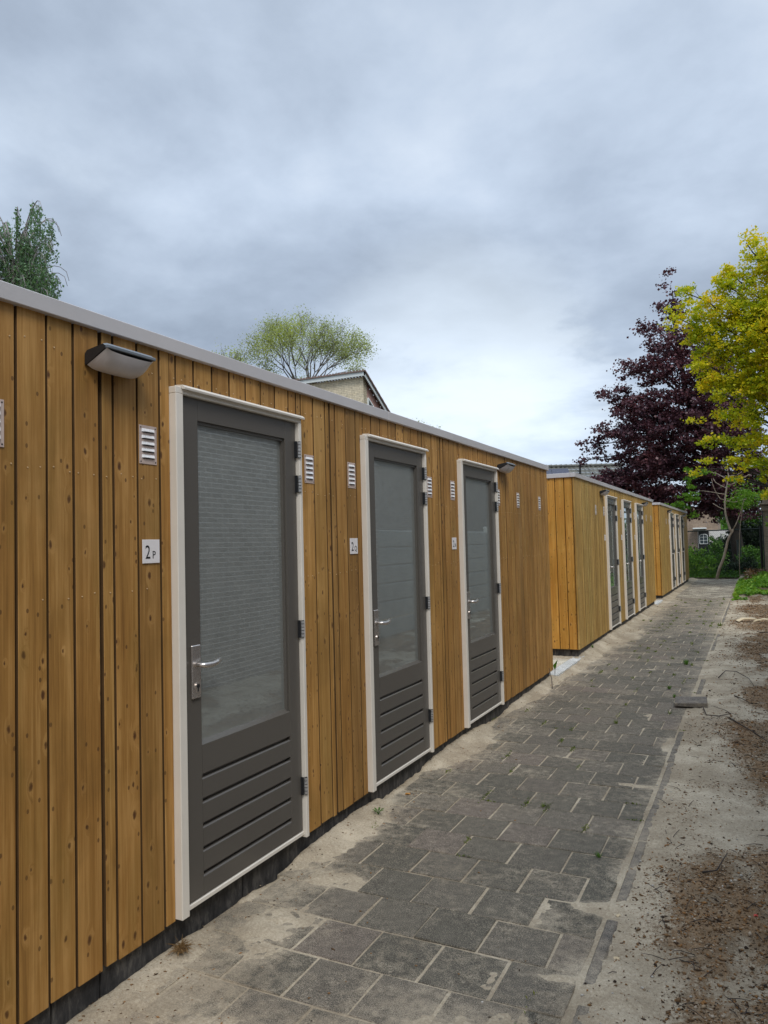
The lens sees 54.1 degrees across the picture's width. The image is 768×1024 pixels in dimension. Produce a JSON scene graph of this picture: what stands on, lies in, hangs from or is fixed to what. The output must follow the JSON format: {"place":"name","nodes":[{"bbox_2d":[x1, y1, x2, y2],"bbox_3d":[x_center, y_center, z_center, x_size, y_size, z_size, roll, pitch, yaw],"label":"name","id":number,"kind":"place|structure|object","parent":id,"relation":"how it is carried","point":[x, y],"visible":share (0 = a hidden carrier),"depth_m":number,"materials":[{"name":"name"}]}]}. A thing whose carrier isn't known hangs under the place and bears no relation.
{"place":"outdoors","nodes":[
{"label":"outdoors","id":0,"kind":"place"},
{"bbox_2d":[295,369,389,411],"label":"brick house","id":1,"kind":"structure","parent":0,"point":[359,388],"depth_m":24.29,"materials":[{"name":"beige brick"}]},
{"bbox_2d":[367,398,373,406],"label":"window","id":2,"kind":"structure","parent":1,"relation":"in","point":[369,402],"depth_m":24.27,"materials":[{"name":"white glass"}]},
{"bbox_2d":[0,0,767,518],"label":"sky","id":3,"kind":"structure","parent":0,"point":[495,193],"materials":[{"name":"grey"}]},
{"bbox_2d":[66,566,767,1023],"bbox_3d":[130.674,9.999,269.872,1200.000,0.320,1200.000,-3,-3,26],"label":"ground","id":4,"kind":"structure","parent":0,"point":[742,830],"depth_m":3.42,"materials":[{"name":"soil"}]},
{"bbox_2d":[0,200,68,299],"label":"birch tree","id":5,"kind":"object","parent":4,"relation":"on","point":[20,270],"visible":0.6,"depth_m":13.78,"materials":[{"name":"green plant"}]},
{"bbox_2d":[165,934,194,955],"bbox_3d":[-0.783,1.670,2.891,0.113,0.047,0.126,-1,-3,-14],"label":"dead grass clump","id":6,"kind":"object","parent":4,"relation":"on","point":[180,947],"visible":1,"depth_m":2.89,"materials":[{"name":"plant"}]},
{"bbox_2d":[212,341,283,374],"bbox_3d":[-5.674,-1.902,30.623,3.700,9.883,4.988,-1,-3,-8],"label":"spreading tree","id":7,"kind":"object","parent":4,"relation":"on","point":[238,354],"visible":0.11,"depth_m":29.45,"materials":[{"name":"green plant"}]},
{"bbox_2d":[0,280,552,1023],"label":"storage shed","id":8,"kind":"structure","parent":4,"relation":"on","point":[260,628],"depth_m":3.15,"materials":[{"name":"wood"}]},
{"bbox_2d":[183,396,307,903],"bbox_3d":[-0.605,0.554,3.419,0.106,2.050,0.872,-3,-3,26],"label":"door","id":9,"kind":"structure","parent":8,"relation":"in","point":[246,783],"depth_m":3.39,"materials":[{"name":"grey paint"}]},
{"bbox_2d":[368,441,433,781],"bbox_3d":[0.119,0.600,4.890,0.106,2.050,0.872,-3,-3,26],"label":"door","id":10,"kind":"structure","parent":8,"relation":"in","point":[403,715],"depth_m":4.91,"materials":[{"name":"grey paint"}]},
{"bbox_2d":[463,464,503,720],"bbox_3d":[0.843,0.646,6.360,0.106,2.050,0.872,-3,-3,26],"label":"door","id":11,"kind":"structure","parent":8,"relation":"in","point":[480,506],"depth_m":6.41,"materials":[{"name":"grey paint"}]},
{"bbox_2d":[236,307,380,383],"bbox_3d":[-2.683,-2.609,29.721,5.708,11.068,6.291,-3,-3,26],"label":"spreading tree","id":12,"kind":"object","parent":4,"relation":"on","point":[343,352],"visible":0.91,"depth_m":29.23,"materials":[{"name":"green plant"}]},
{"bbox_2d":[553,657,568,669],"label":"passage tiles","id":13,"kind":"object","parent":4,"relation":"on","point":[560,661],"visible":0.01,"depth_m":9.51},
{"bbox_2d":[550,656,583,675],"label":"border tiles","id":14,"kind":"object","parent":4,"relation":"on","point":[563,667],"visible":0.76,"depth_m":9.09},
{"bbox_2d":[547,472,655,656],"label":"storage shed","id":15,"kind":"structure","parent":4,"relation":"on","point":[602,563],"depth_m":10.91,"materials":[{"name":"wood"}]},
{"bbox_2d":[607,498,620,625],"bbox_3d":[3.745,0.801,12.253,0.106,2.050,0.872,-3,-3,26],"label":"door","id":16,"kind":"structure","parent":15,"relation":"in","point":[612,518],"depth_m":12.40,"materials":[{"name":"grey paint"}]},
{"bbox_2d":[624,502,634,615],"bbox_3d":[4.469,0.847,13.723,0.106,2.050,0.872,-3,-3,26],"label":"door","id":17,"kind":"structure","parent":15,"relation":"in","point":[627,510],"depth_m":13.90,"materials":[{"name":"grey paint"}]},
{"bbox_2d":[637,505,646,607],"bbox_3d":[5.194,0.893,15.194,0.106,2.050,0.872,-3,-3,26],"label":"door","id":18,"kind":"structure","parent":15,"relation":"in","point":[640,521],"depth_m":15.39,"materials":[{"name":"grey paint"}]},
{"bbox_2d":[571,602,729,1023],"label":"kerb","id":19,"kind":"structure","parent":4,"relation":"on","point":[601,952],"depth_m":3.42,"materials":[{"name":"concrete"}]},
{"bbox_2d":[572,267,767,561],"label":"maple tree","id":20,"kind":"object","parent":4,"relation":"on","point":[653,419],"visible":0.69,"depth_m":33.11,"materials":[{"name":"purple plant"}]},
{"bbox_2d":[652,502,688,598],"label":"storage shed","id":21,"kind":"structure","parent":4,"relation":"on","point":[671,556],"depth_m":20.50,"materials":[{"name":"wood"}]},
{"bbox_2d":[670,514,675,587],"bbox_3d":[8.109,1.079,21.112,0.106,2.050,0.872,-3,-3,26],"label":"door","id":22,"kind":"structure","parent":21,"relation":"in","point":[671,515],"depth_m":21.39,"materials":[{"name":"grey paint"}]},
{"bbox_2d":[676,515,680,583],"bbox_3d":[8.834,1.125,22.583,0.106,2.050,0.872,-3,-3,26],"label":"door","id":23,"kind":"structure","parent":21,"relation":"in","point":[677,520],"depth_m":22.87,"materials":[{"name":"grey paint"}]},
{"bbox_2d":[681,517,685,580],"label":"door","id":24,"kind":"structure","parent":21,"relation":"in","point":[682,521],"depth_m":24.34,"materials":[{"name":"grey paint"}]},
{"bbox_2d":[580,610,761,1023],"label":"pale grit","id":25,"kind":"object","parent":4,"relation":"on","point":[690,996],"visible":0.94,"depth_m":3.35,"materials":[{"name":"beige gravel"}]},
{"bbox_2d":[578,593,767,1023],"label":"ground litter","id":26,"kind":"object","parent":4,"relation":"on","point":[704,1002],"visible":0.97,"depth_m":3.23,"materials":[{"name":"brown plant"}]},
{"bbox_2d":[675,697,707,707],"bbox_3d":[2.845,1.754,6.975,0.279,0.050,0.262,-2,-3,22],"label":"loose paving stone","id":27,"kind":"object","parent":4,"relation":"on","point":[691,701],"visible":1,"depth_m":6.90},
{"bbox_2d":[688,543,716,575],"bbox_3d":[12.131,1.904,29.192,1.371,1.428,1.690,1,-3,-41],"label":"leafy shrub","id":28,"kind":"object","parent":4,"relation":"on","point":[694,561],"visible":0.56,"depth_m":28.99,"materials":[{"name":"green plant"}]},
{"bbox_2d":[685,508,727,554],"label":"cottage","id":29,"kind":"structure","parent":4,"relation":"on","point":[694,524],"depth_m":55.25,"materials":[{"name":"brown brick"}]},
{"bbox_2d":[698,531,708,554],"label":"front door","id":30,"kind":"structure","parent":29,"relation":"in","point":[704,538],"depth_m":55.07,"materials":[{"name":"black paint"}]},
{"bbox_2d":[688,528,729,563],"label":"evergreen bush","id":31,"kind":"object","parent":4,"relation":"on","point":[695,552],"visible":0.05,"depth_m":40.30,"materials":[{"name":"green plant"}]},
{"bbox_2d":[657,225,767,499],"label":"golden tree","id":32,"kind":"object","parent":4,"relation":"on","point":[750,383],"visible":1,"depth_m":22.03,"materials":[{"name":"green plant"}]},
{"bbox_2d":[664,467,761,578],"bbox_3d":[11.917,0.357,27.230,3.463,4.116,1.135,-2,-3,15],"label":"leaning tree","id":33,"kind":"object","parent":4,"relation":"on","point":[681,505],"visible":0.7,"depth_m":27.05,"materials":[{"name":"green plant"}]},
{"bbox_2d":[702,853,727,872],"bbox_3d":[1.558,1.636,3.495,0.228,0.036,0.051,0,-3,-37],"label":"twig","id":34,"kind":"object","parent":4,"relation":"on","point":[717,867],"visible":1,"depth_m":3.44,"materials":[{"name":"brown wood"}]},
{"bbox_2d":[702,706,730,715],"bbox_3d":[2.930,1.749,6.641,0.208,0.035,0.409,-2,-3,16],"label":"twig","id":35,"kind":"object","parent":4,"relation":"on","point":[716,715],"visible":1,"depth_m":6.53,"materials":[{"name":"brown wood"}]},
{"bbox_2d":[704,536,729,570],"bbox_3d":[13.094,1.714,29.338,1.207,1.640,1.576,0,-3,-37],"label":"leafy shrub","id":36,"kind":"object","parent":4,"relation":"on","point":[713,545],"visible":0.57,"depth_m":29.48,"materials":[{"name":"green plant"}]},
{"bbox_2d":[689,568,746,577],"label":"undergrowth","id":37,"kind":"object","parent":4,"relation":"on","point":[712,574],"visible":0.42,"depth_m":28.18,"materials":[{"name":"green plant"}]},
{"bbox_2d":[687,526,763,575],"bbox_3d":[11.540,1.617,28.390,4.956,1.990,0.109,-3,-3,26],"label":"wire fence","id":38,"kind":"object","parent":4,"relation":"on","point":[761,547],"visible":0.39,"depth_m":27.78,"materials":[{"name":"black metal"}]},
{"bbox_2d":[707,516,762,566],"bbox_3d":[16.717,1.476,34.099,3.865,3.084,2.454,-3,-3,26],"label":"evergreen bush","id":39,"kind":"object","parent":4,"relation":"on","point":[753,538],"visible":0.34,"depth_m":33.84,"materials":[{"name":"green plant"}]},
{"bbox_2d":[711,553,760,574],"bbox_3d":[13.337,2.043,28.487,1.796,0.944,1.176,-3,-3,26],"label":"leafy shrub","id":40,"kind":"object","parent":4,"relation":"on","point":[749,563],"visible":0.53,"depth_m":28.38,"materials":[{"name":"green plant"}]},
{"bbox_2d":[736,540,740,561],"bbox_3d":[14.502,1.835,30.715,0.198,1.410,0.198,-3,-3,26],"label":"fence post","id":41,"kind":"object","parent":4,"relation":"on","point":[737,542],"visible":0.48,"depth_m":30.67,"materials":[{"name":"black metal"}]},
{"bbox_2d":[720,475,760,574],"bbox_3d":[12.544,0.511,26.131,1.190,3.652,1.278,0,-3,-35],"label":"sapling","id":42,"kind":"object","parent":4,"relation":"on","point":[744,492],"visible":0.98,"depth_m":26.19,"materials":[{"name":"green plant"}]},
{"bbox_2d":[720,513,761,528],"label":"distant trees","id":43,"kind":"object","parent":4,"relation":"on","point":[725,526],"depth_m":81.65,"materials":[{"name":"green plant"}]},
{"bbox_2d":[715,475,767,528],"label":"green tree","id":44,"kind":"object","parent":4,"relation":"on","point":[748,520],"visible":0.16,"depth_m":36.65,"materials":[{"name":"green plant"}]},
{"bbox_2d":[730,717,767,741],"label":"twig","id":45,"kind":"object","parent":4,"relation":"on","point":[747,728],"visible":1,"depth_m":5.95,"materials":[{"name":"brown wood"}]},
{"bbox_2d":[737,618,760,621],"bbox_3d":[6.512,1.925,13.464,0.409,0.062,0.139,-2,-3,2],"label":"wood strip","id":46,"kind":"object","parent":4,"relation":"on","point":[740,619],"visible":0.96,"depth_m":13.44,"materials":[{"name":"beige wood"}]},
{"bbox_2d":[731,571,767,600],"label":"ground cover","id":47,"kind":"object","parent":4,"relation":"on","point":[753,585],"visible":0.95,"depth_m":19.91,"materials":[{"name":"green plant"}]},
{"bbox_2d":[736,545,767,567],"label":"leafy shrub","id":48,"kind":"object","parent":4,"relation":"on","point":[754,551],"visible":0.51,"depth_m":29.45,"materials":[{"name":"green plant"}]},
{"bbox_2d":[742,567,767,579],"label":"brush pile","id":49,"kind":"object","parent":4,"relation":"on","point":[749,572],"visible":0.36,"depth_m":24.68,"materials":[{"name":"brown plant"}]},
{"bbox_2d":[759,498,767,570],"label":"garden shed","id":50,"kind":"structure","parent":4,"relation":"on","point":[763,505],"depth_m":24.59,"materials":[{"name":"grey wood"}]},
{"bbox_2d":[105,598,729,1023],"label":"path","id":51,"kind":"structure","parent":0,"point":[453,924],"depth_m":3.50,"materials":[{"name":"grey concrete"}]},
{"bbox_2d":[76,604,705,1023],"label":"path crumbs","id":52,"kind":"object","parent":51,"relation":"on","point":[362,866],"visible":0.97,"depth_m":3.32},
{"bbox_2d":[372,598,725,1023],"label":"joint moss","id":53,"kind":"object","parent":51,"relation":"on","point":[571,748],"visible":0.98,"depth_m":6.59,"materials":[{"name":"green plant"}]},
{"bbox_2d":[546,463,622,477],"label":"tiled roof house","id":54,"kind":"structure","parent":0,"point":[557,469],"depth_m":44.66,"materials":[{"name":"grey tile"}]},
{"bbox_2d":[675,579,737,597],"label":"block pavement","id":55,"kind":"structure","parent":0,"point":[711,588],"depth_m":22.31,"materials":[{"name":"grey concrete"}]}
]}

